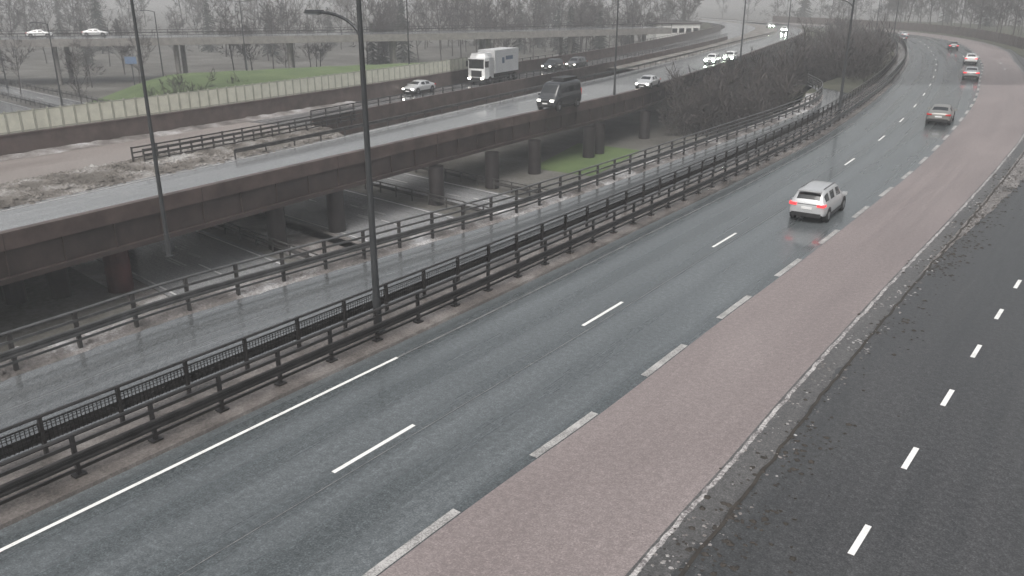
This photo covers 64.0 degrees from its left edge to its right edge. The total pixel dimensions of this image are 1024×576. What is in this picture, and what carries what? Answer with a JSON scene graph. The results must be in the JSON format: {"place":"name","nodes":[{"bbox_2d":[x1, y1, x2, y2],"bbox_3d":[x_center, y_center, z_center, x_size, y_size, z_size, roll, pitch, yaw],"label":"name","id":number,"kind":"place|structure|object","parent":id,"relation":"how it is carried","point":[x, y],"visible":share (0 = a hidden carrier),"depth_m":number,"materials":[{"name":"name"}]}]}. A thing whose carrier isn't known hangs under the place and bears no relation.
{"place":"outdoors","nodes":[
{"label":"outdoors","id":0,"kind":"place"},
{"bbox_2d":[98,230,286,296],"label":"motorway","id":1,"kind":"structure","parent":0,"point":[154,264],"depth_m":55.71,"materials":[{"name":"grey asphalt"}]},
{"bbox_2d":[132,272,176,294],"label":"edge line","id":2,"kind":"object","parent":1,"relation":"on","point":[152,282],"visible":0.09,"depth_m":51.64,"materials":[{"name":"paint"}]},
{"bbox_2d":[196,231,279,263],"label":"edge line","id":3,"kind":"object","parent":1,"relation":"on","point":[235,246],"visible":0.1,"depth_m":58.86,"materials":[{"name":"paint"}]},
{"bbox_2d":[0,100,454,241],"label":"motorway","id":4,"kind":"structure","parent":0,"point":[356,211],"depth_m":67.84,"materials":[{"name":"grey asphalt"}]},
{"bbox_2d":[8,127,367,240],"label":"edge line","id":5,"kind":"object","parent":4,"relation":"on","point":[315,224],"visible":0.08,"depth_m":64.30,"materials":[{"name":"paint"}]},
{"bbox_2d":[3,101,451,217],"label":"edge line","id":6,"kind":"object","parent":4,"relation":"on","point":[346,190],"visible":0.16,"depth_m":71.36,"materials":[{"name":"paint"}]},
{"bbox_2d":[90,62,426,114],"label":"grass field","id":7,"kind":"structure","parent":0,"point":[201,79],"depth_m":136.96,"materials":[{"name":"green plant"}]},
{"bbox_2d":[141,75,179,95],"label":"bush","id":8,"kind":"object","parent":7,"relation":"on","point":[162,87],"visible":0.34,"depth_m":121.24,"materials":[{"name":"green plant"}]},
{"bbox_2d":[163,69,218,93],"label":"bush","id":9,"kind":"object","parent":7,"relation":"on","point":[181,86],"visible":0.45,"depth_m":119.72,"materials":[{"name":"green plant"}]},
{"bbox_2d":[225,71,247,83],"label":"bush","id":10,"kind":"object","parent":7,"relation":"on","point":[232,80],"visible":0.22,"depth_m":126.35,"materials":[{"name":"green plant"}]},
{"bbox_2d":[227,0,251,70],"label":"street lamp","id":11,"kind":"object","parent":7,"relation":"on","point":[239,1],"visible":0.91,"depth_m":151.80,"materials":[{"name":"metal"}]},
{"bbox_2d":[406,0,409,64],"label":"street lamp","id":12,"kind":"object","parent":7,"relation":"on","point":[407,35],"visible":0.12,"depth_m":130.06,"materials":[{"name":"metal"}]},
{"bbox_2d":[0,84,520,208],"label":"motorway","id":13,"kind":"structure","parent":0,"point":[453,191],"depth_m":77.70,"materials":[{"name":"grey asphalt"}]},
{"bbox_2d":[0,54,8,88],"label":"street lamp","id":14,"kind":"object","parent":13,"relation":"on","point":[6,83],"visible":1,"depth_m":153.60,"materials":[{"name":"metal"}]},
{"bbox_2d":[30,22,63,104],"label":"street lamp","id":15,"kind":"object","parent":13,"relation":"on","point":[61,100],"visible":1,"depth_m":130.61,"materials":[{"name":"metal"}]},
{"bbox_2d":[0,84,519,198],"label":"edge line","id":16,"kind":"object","parent":13,"relation":"on","point":[404,173],"visible":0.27,"depth_m":78.47,"materials":[{"name":"paint"}]},
{"bbox_2d":[0,85,848,461],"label":"ramp road","id":17,"kind":"structure","parent":0,"point":[76,377],"depth_m":30.40,"materials":[{"name":"grey asphalt"}]},
{"bbox_2d":[0,22,983,575],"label":"road","id":18,"kind":"structure","parent":0,"point":[192,512],"depth_m":24.31,"materials":[{"name":"grey asphalt"}]},
{"bbox_2d":[0,357,397,551],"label":"edge line","id":19,"kind":"object","parent":18,"relation":"on","point":[148,478],"visible":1,"depth_m":21.10,"materials":[{"name":"white paint"}]},
{"bbox_2d":[0,33,908,529],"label":"kerb strip","id":20,"kind":"object","parent":18,"relation":"on","point":[64,489],"visible":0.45,"depth_m":26.55,"materials":[{"name":"concrete"}]},
{"bbox_2d":[304,0,384,332],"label":"street lamp","id":21,"kind":"object","parent":20,"relation":"on","point":[376,299],"visible":0.84,"depth_m":26.96,"materials":[{"name":"metal"}]},
{"bbox_2d":[0,29,897,461],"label":"railing","id":22,"kind":"object","parent":20,"relation":"on","point":[120,405],"visible":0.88,"depth_m":28.55,"materials":[{"name":"metal"}]},
{"bbox_2d":[0,28,906,505],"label":"guardrail","id":23,"kind":"object","parent":20,"relation":"on","point":[76,458],"visible":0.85,"depth_m":26.47,"materials":[{"name":"metal"}]},
{"bbox_2d":[837,0,854,114],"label":"street lamp","id":24,"kind":"object","parent":20,"relation":"on","point":[844,70],"visible":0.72,"depth_m":76.50,"materials":[{"name":"metal"}]},
{"bbox_2d":[892,0,898,40],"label":"street lamp","id":25,"kind":"object","parent":20,"relation":"on","point":[895,21],"visible":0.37,"depth_m":186.90,"materials":[{"name":"metal"}]},
{"bbox_2d":[178,103,920,575],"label":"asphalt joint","id":26,"kind":"object","parent":18,"relation":"on","point":[478,395],"visible":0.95,"depth_m":23.33,"materials":[{"name":"black asphalt"}]},
{"bbox_2d":[331,41,936,472],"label":"lane marking","id":27,"kind":"object","parent":18,"relation":"on","point":[583,325],"visible":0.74,"depth_m":22.58,"materials":[{"name":"white paint"}]},
{"bbox_2d":[397,44,913,357],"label":"edge line","id":28,"kind":"object","parent":18,"relation":"on","point":[624,245],"visible":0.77,"depth_m":37.75,"materials":[{"name":"white paint"}]},
{"bbox_2d":[362,22,982,575],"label":"wide lane marking","id":29,"kind":"object","parent":18,"relation":"on","point":[408,546],"visible":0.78,"depth_m":22.58,"materials":[{"name":"paint"}]},
{"bbox_2d":[789,179,846,221],"bbox_3d":[16.754,-4.898,44.699,2.348,1.777,4.877,13,24,32],"label":"suv car","id":30,"kind":"object","parent":18,"relation":"on","point":[824,200],"visible":1,"depth_m":43.09,"materials":[{"name":"silver paint"}]},
{"bbox_2d":[629,34,1023,575],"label":"road edge marking","id":31,"kind":"object","parent":18,"relation":"on","point":[656,547],"visible":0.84,"depth_m":23.64,"materials":[{"name":"white paint"}]},
{"bbox_2d":[678,22,1023,575],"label":"road seam","id":32,"kind":"object","parent":18,"relation":"on","point":[717,530],"visible":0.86,"depth_m":23.58,"materials":[{"name":"black asphalt"}]},
{"bbox_2d":[898,35,907,40],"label":"sedan car","id":33,"kind":"object","parent":18,"relation":"on","point":[904,37],"visible":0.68,"depth_m":200.81,"materials":[{"name":"paint"}]},
{"bbox_2d":[898,32,908,37],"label":"sedan car","id":34,"kind":"object","parent":18,"relation":"on","point":[903,33],"visible":0.69,"depth_m":217.40,"materials":[{"name":"silver paint"}]},
{"bbox_2d":[925,104,957,124],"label":"sedan car","id":35,"kind":"object","parent":18,"relation":"on","point":[941,113],"visible":1,"depth_m":74.62,"materials":[{"name":"beige paint"}]},
{"bbox_2d":[947,41,958,49],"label":"hatchback car","id":36,"kind":"object","parent":18,"relation":"on","point":[953,45],"visible":1,"depth_m":170.13,"materials":[{"name":"paint"}]},
{"bbox_2d":[963,52,978,64],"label":"hatchback car","id":37,"kind":"object","parent":18,"relation":"on","point":[970,58],"visible":1,"depth_m":136.67,"materials":[{"name":"white paint"}]},
{"bbox_2d":[962,66,981,79],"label":"sedan car","id":38,"kind":"object","parent":18,"relation":"on","point":[971,71],"visible":1,"depth_m":113.09,"materials":[{"name":"silver paint"}]},
{"bbox_2d":[0,0,1023,352],"bbox_3d":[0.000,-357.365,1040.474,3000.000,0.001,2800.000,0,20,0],"label":"ground","id":39,"kind":"structure","parent":0,"point":[36,70],"depth_m":193.08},
{"bbox_2d":[0,29,40,93],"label":"bare tree","id":40,"kind":"object","parent":39,"relation":"on","point":[11,61],"visible":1,"depth_m":144.72,"materials":[{"name":"brown plant"}]},
{"bbox_2d":[62,52,92,103],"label":"bare tree","id":41,"kind":"object","parent":39,"relation":"on","point":[73,66],"visible":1,"depth_m":124.22,"materials":[{"name":"brown plant"}]},
{"bbox_2d":[57,37,105,87],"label":"bare tree","id":42,"kind":"object","parent":39,"relation":"on","point":[84,58],"visible":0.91,"depth_m":154.77,"materials":[{"name":"brown plant"}]},
{"bbox_2d":[124,57,136,84],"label":"traffic sign","id":43,"kind":"object","parent":39,"relation":"on","point":[131,60],"visible":0.84,"depth_m":141.93,"materials":[{"name":"metal"}]},
{"bbox_2d":[113,25,155,82],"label":"bare tree","id":44,"kind":"object","parent":39,"relation":"on","point":[143,57],"visible":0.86,"depth_m":152.14,"materials":[{"name":"brown plant"}]},
{"bbox_2d":[139,10,163,75],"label":"street lamp","id":45,"kind":"object","parent":39,"relation":"on","point":[158,42],"visible":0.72,"depth_m":143.14,"materials":[{"name":"metal"}]},
{"bbox_2d":[130,0,173,256],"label":"street lamp","id":46,"kind":"object","parent":39,"relation":"on","point":[169,253],"visible":1,"depth_m":44.16,"materials":[{"name":"metal"}]},
{"bbox_2d":[6,128,360,305],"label":"motorway","id":47,"kind":"structure","parent":39,"relation":"on","point":[299,234],"depth_m":60.18,"materials":[{"name":"grey asphalt"}]},
{"bbox_2d":[0,78,548,258],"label":"guardrail","id":48,"kind":"object","parent":39,"relation":"on","point":[307,255],"visible":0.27,"depth_m":72.67,"materials":[{"name":"metal"}]},
{"bbox_2d":[0,22,671,84],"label":"overpass","id":49,"kind":"object","parent":39,"relation":"on","point":[288,39],"visible":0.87,"depth_m":171.79,"materials":[{"name":"concrete"}]},
{"bbox_2d":[26,29,53,37],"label":"sedan car","id":50,"kind":"object","parent":49,"relation":"on","point":[37,32],"visible":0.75,"depth_m":160.72,"materials":[{"name":"white paint"}]},
{"bbox_2d":[82,28,108,36],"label":"sedan car","id":51,"kind":"object","parent":49,"relation":"on","point":[98,32],"visible":0.93,"depth_m":164.59,"materials":[{"name":"white paint"}]},
{"bbox_2d":[0,18,754,183],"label":"highway bridge","id":52,"kind":"structure","parent":39,"relation":"on","point":[28,167],"depth_m":67.95,"materials":[{"name":"concrete"}]},
{"bbox_2d":[0,126,343,208],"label":"gravel median","id":53,"kind":"object","parent":52,"relation":"on","point":[44,191],"visible":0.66,"depth_m":53.94,"materials":[{"name":"gravel"}]},
{"bbox_2d":[0,125,342,206],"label":"median stones","id":54,"kind":"object","parent":53,"relation":"on","point":[56,179],"visible":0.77,"depth_m":55.30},
{"bbox_2d":[130,107,362,161],"bbox_3d":[-20.064,-12.725,67.115,1.584,1.250,24.370,11,23,27],"label":"median guardrail","id":55,"kind":"object","parent":53,"relation":"on","point":[222,136],"visible":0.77,"depth_m":64.72,"materials":[{"name":"metal"}]},
{"bbox_2d":[0,101,356,161],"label":"slush bank","id":56,"kind":"structure","parent":52,"relation":"on","point":[45,151],"depth_m":69.08,"materials":[{"name":"grey snow"}]},
{"bbox_2d":[0,25,720,155],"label":"brown barrier wall","id":57,"kind":"structure","parent":52,"relation":"on","point":[20,142],"depth_m":77.44,"materials":[{"name":"concrete"}]},
{"bbox_2d":[0,57,468,134],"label":"cream fence","id":58,"kind":"object","parent":57,"relation":"on","point":[122,108],"visible":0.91,"depth_m":73.26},
{"bbox_2d":[520,23,720,60],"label":"top railing wall","id":59,"kind":"structure","parent":57,"relation":"on","point":[613,45],"depth_m":154.85,"materials":[{"name":"metal"}]},
{"bbox_2d":[402,80,435,93],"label":"sedan car","id":60,"kind":"object","parent":52,"relation":"on","point":[415,85],"visible":0.93,"depth_m":97.67,"materials":[{"name":"silver paint"}]},
{"bbox_2d":[466,47,517,83],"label":"truck","id":61,"kind":"object","parent":52,"relation":"on","point":[481,64],"visible":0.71,"depth_m":107.57,"materials":[{"name":"white paint"}]},
{"bbox_2d":[312,36,727,134],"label":"brown parapet","id":62,"kind":"structure","parent":52,"relation":"on","point":[411,105],"depth_m":96.21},
{"bbox_2d":[310,33,727,114],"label":"parapet railing","id":63,"kind":"object","parent":62,"relation":"on","point":[452,88],"visible":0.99,"depth_m":100.67,"materials":[{"name":"metal"}]},
{"bbox_2d":[541,58,563,70],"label":"hatchback car","id":64,"kind":"object","parent":52,"relation":"on","point":[551,62],"visible":0.9,"depth_m":126.32,"materials":[{"name":"paint"}]},
{"bbox_2d":[566,56,586,67],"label":"hatchback car","id":65,"kind":"object","parent":52,"relation":"on","point":[575,59],"visible":0.8,"depth_m":130.06,"materials":[{"name":"grey paint"}]},
{"bbox_2d":[0,17,803,304],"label":"highway bridge","id":66,"kind":"structure","parent":39,"relation":"on","point":[52,239],"depth_m":58.04,"materials":[{"name":"concrete"}]},
{"bbox_2d":[537,75,581,110],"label":"van","id":67,"kind":"object","parent":66,"relation":"on","point":[557,93],"visible":1,"depth_m":83.81,"materials":[{"name":"paint"}]},
{"bbox_2d":[613,0,618,100],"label":"street lamp","id":68,"kind":"object","parent":66,"relation":"on","point":[614,90],"visible":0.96,"depth_m":93.78,"materials":[{"name":"metal"}]},
{"bbox_2d":[635,75,660,89],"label":"sedan car","id":69,"kind":"object","parent":66,"relation":"on","point":[650,81],"visible":1,"depth_m":102.61,"materials":[{"name":"silver paint"}]},
{"bbox_2d":[704,53,720,63],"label":"hatchback car","id":70,"kind":"object","parent":66,"relation":"on","point":[714,58],"visible":0.98,"depth_m":137.34,"materials":[{"name":"white paint"}]},
{"bbox_2d":[723,50,738,61],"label":"hatchback car","id":71,"kind":"object","parent":66,"relation":"on","point":[734,56],"visible":0.88,"depth_m":142.98,"materials":[{"name":"white paint"}]},
{"bbox_2d":[766,23,773,27],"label":"hatchback car","id":72,"kind":"object","parent":66,"relation":"on","point":[768,25],"visible":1,"depth_m":275.03,"materials":[{"name":"white paint"}]},
{"bbox_2d":[786,0,791,40],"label":"street lamp","id":73,"kind":"object","parent":66,"relation":"on","point":[788,22],"visible":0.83,"depth_m":205.88,"materials":[{"name":"metal"}]},
{"bbox_2d":[0,0,1023,74],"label":"distant trees","id":74,"kind":"object","parent":39,"relation":"on","point":[540,12],"visible":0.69,"depth_m":238.08,"materials":[{"name":"grey plant"}]},
{"bbox_2d":[541,143,640,175],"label":"grass patch","id":75,"kind":"object","parent":39,"relation":"on","point":[570,159],"visible":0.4,"depth_m":89.20,"materials":[{"name":"green plant"}]},
{"bbox_2d":[672,84,810,106],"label":"ramp bank","id":76,"kind":"structure","parent":39,"relation":"on","point":[806,88],"depth_m":120.74,"materials":[{"name":"brown plant"}]},
{"bbox_2d":[654,10,906,135],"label":"slope shrubs","id":77,"kind":"object","parent":39,"relation":"on","point":[728,99],"visible":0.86,"depth_m":109.02,"materials":[{"name":"brown plant"}]},
{"bbox_2d":[610,18,777,73],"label":"median","id":78,"kind":"object","parent":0,"point":[759,29],"visible":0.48,"depth_m":186.33,"materials":[{"name":"concrete"}]},
{"bbox_2d":[234,31,773,158],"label":"guardrail","id":79,"kind":"object","parent":78,"relation":"on","point":[272,143],"visible":0.94,"depth_m":79.49,"materials":[{"name":"metal"}]},
{"bbox_2d":[738,0,745,60],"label":"street lamp","id":80,"kind":"object","parent":78,"relation":"on","point":[740,56],"visible":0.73,"depth_m":149.30,"materials":[{"name":"metal"}]},
{"bbox_2d":[378,22,1023,575],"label":"bus lane","id":81,"kind":"structure","parent":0,"point":[616,488],"depth_m":24.07,"materials":[{"name":"red asphalt"}]},
{"bbox_2d":[701,83,849,93],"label":"ramp road","id":82,"kind":"structure","parent":0,"point":[806,84],"depth_m":116.04,"materials":[{"name":"grey asphalt"}]},
{"bbox_2d":[625,22,1023,575],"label":"road shoulder","id":83,"kind":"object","parent":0,"point":[794,413],"visible":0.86,"depth_m":23.49},
{"bbox_2d":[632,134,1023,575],"bbox_3d":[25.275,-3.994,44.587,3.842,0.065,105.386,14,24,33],"label":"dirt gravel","id":84,"kind":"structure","parent":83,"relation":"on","point":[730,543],"depth_m":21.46,"materials":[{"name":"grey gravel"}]},
{"bbox_2d":[920,151,1023,274],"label":"gravel verge","id":85,"kind":"structure","parent":83,"relation":"on","point":[990,205],"depth_m":48.87,"materials":[{"name":"grey gravel"}]},
{"bbox_2d":[671,49,1023,575],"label":"side road","id":86,"kind":"structure","parent":0,"point":[949,501],"depth_m":21.61,"materials":[{"name":"grey asphalt"}]},
{"bbox_2d":[848,280,1021,554],"bbox_3d":[22.246,-0.762,35.701,0.781,0.001,74.386,15,24,35],"label":"side lane marking","id":87,"kind":"object","parent":86,"relation":"on","point":[855,546],"visible":1,"depth_m":21.36,"materials":[{"name":"white paint"}]},
{"bbox_2d":[700,21,1023,115],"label":"road embankment","id":88,"kind":"structure","parent":0,"point":[835,84],"depth_m":201.55,"materials":[{"name":"brown soil"}]},
{"bbox_2d":[0,93,823,381],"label":"slush verge","id":89,"kind":"structure","parent":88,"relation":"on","point":[50,357],"depth_m":35.17,"materials":[{"name":"grey snow"}]},
{"bbox_2d":[0,102,803,373],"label":"guardrail","id":90,"kind":"object","parent":89,"relation":"on","point":[89,341],"visible":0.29,"depth_m":33.75,"materials":[{"name":"grey metal"}]},
{"bbox_2d":[0,74,822,370],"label":"guardrail","id":91,"kind":"object","parent":89,"relation":"on","point":[13,353],"visible":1,"depth_m":35.16,"materials":[{"name":"metal"}]},
{"bbox_2d":[645,22,701,40],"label":"pale building","id":92,"kind":"structure","parent":88,"relation":"on","point":[680,27],"depth_m":231.29,"materials":[{"name":"concrete"}]},
{"bbox_2d":[772,16,1023,48],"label":"noise barrier","id":93,"kind":"object","parent":88,"relation":"on","point":[1010,40],"visible":0.88,"depth_m":243.58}
]}

